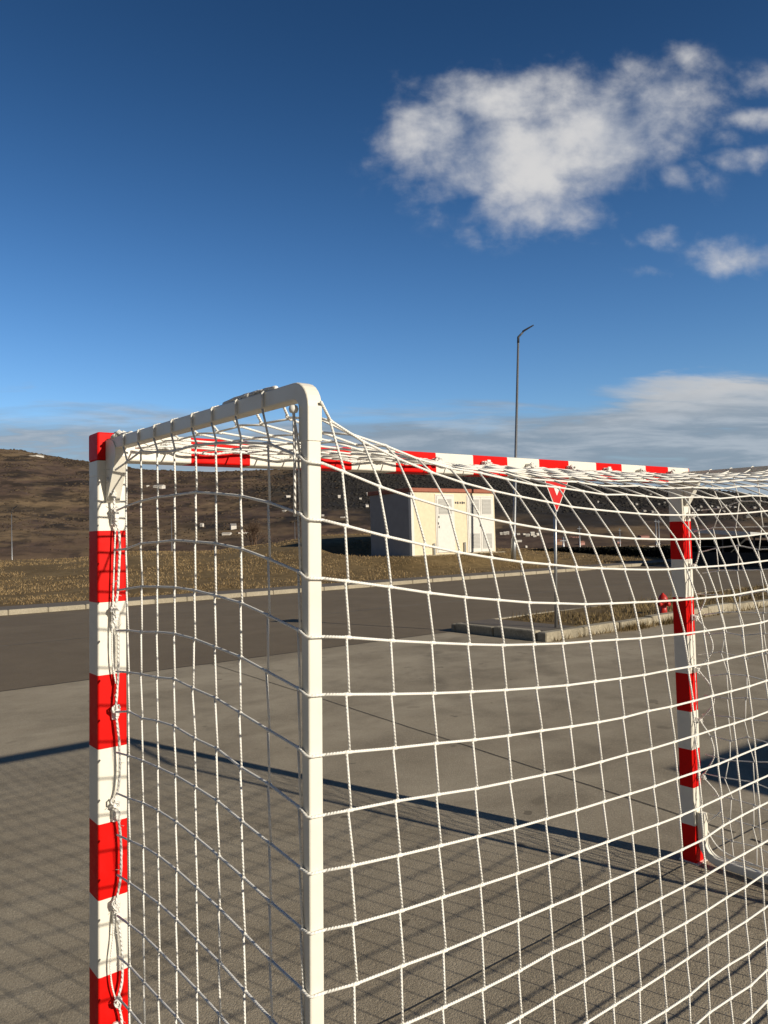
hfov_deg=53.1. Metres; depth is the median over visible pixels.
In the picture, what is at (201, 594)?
pavement
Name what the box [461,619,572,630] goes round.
island paving
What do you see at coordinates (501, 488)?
woodland
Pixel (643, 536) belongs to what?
house
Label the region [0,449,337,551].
hill scrub
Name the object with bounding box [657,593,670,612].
fire hydrant
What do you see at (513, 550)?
street lamp
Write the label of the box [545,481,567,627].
yield sign
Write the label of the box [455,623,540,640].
island kerb
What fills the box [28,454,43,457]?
house
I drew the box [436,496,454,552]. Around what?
door
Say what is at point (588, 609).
island ground
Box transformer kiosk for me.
[367,488,504,556]
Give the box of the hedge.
[530,545,710,558]
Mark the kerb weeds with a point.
(634, 626)
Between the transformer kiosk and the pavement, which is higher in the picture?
the transformer kiosk
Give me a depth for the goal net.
1.78 m
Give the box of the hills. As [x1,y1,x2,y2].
[0,449,767,604]
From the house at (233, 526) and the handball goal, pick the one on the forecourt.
the handball goal
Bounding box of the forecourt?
[0,599,767,1023]
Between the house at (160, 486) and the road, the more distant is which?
the house at (160, 486)
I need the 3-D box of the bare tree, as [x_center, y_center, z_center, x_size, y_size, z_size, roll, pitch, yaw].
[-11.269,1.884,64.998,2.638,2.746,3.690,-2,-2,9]
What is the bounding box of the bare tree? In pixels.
[236,518,267,545]
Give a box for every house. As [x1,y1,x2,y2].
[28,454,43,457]
[153,485,164,488]
[230,523,236,529]
[638,535,649,537]
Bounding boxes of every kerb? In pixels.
[0,561,670,615]
[451,584,767,630]
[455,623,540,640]
[537,599,767,641]
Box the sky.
[0,0,767,494]
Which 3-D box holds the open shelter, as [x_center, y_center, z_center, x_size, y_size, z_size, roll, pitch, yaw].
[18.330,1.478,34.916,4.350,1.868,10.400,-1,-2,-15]
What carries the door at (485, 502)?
in the transformer kiosk
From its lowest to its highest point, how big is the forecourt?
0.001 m
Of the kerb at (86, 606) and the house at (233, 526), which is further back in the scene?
the house at (233, 526)
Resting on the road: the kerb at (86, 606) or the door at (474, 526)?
the kerb at (86, 606)
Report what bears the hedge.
on the grass bank
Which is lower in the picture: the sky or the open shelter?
the open shelter
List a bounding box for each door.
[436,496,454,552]
[467,497,481,551]
[480,497,493,551]
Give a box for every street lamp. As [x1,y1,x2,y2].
[11,505,17,559]
[511,325,533,559]
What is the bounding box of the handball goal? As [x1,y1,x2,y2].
[89,382,767,1023]
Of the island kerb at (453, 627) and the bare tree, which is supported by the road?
the island kerb at (453, 627)
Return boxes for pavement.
[0,559,670,609]
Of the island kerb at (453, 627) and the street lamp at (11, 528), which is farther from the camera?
the street lamp at (11, 528)
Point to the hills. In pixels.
(38, 547)
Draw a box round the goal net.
[103,386,767,1023]
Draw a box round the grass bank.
[0,534,670,606]
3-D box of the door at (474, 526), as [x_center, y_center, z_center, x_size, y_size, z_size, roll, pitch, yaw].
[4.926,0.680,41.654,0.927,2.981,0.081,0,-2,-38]
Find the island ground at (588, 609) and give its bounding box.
[469,585,767,630]
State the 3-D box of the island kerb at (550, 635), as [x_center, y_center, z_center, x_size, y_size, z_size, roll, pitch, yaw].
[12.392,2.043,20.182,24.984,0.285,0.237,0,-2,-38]
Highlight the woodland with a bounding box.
[233,470,767,524]
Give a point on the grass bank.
(334, 545)
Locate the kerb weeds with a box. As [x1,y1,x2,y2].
[553,602,767,641]
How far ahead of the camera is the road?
17.54 m
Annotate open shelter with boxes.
[691,528,767,566]
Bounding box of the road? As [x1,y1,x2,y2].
[0,564,767,690]

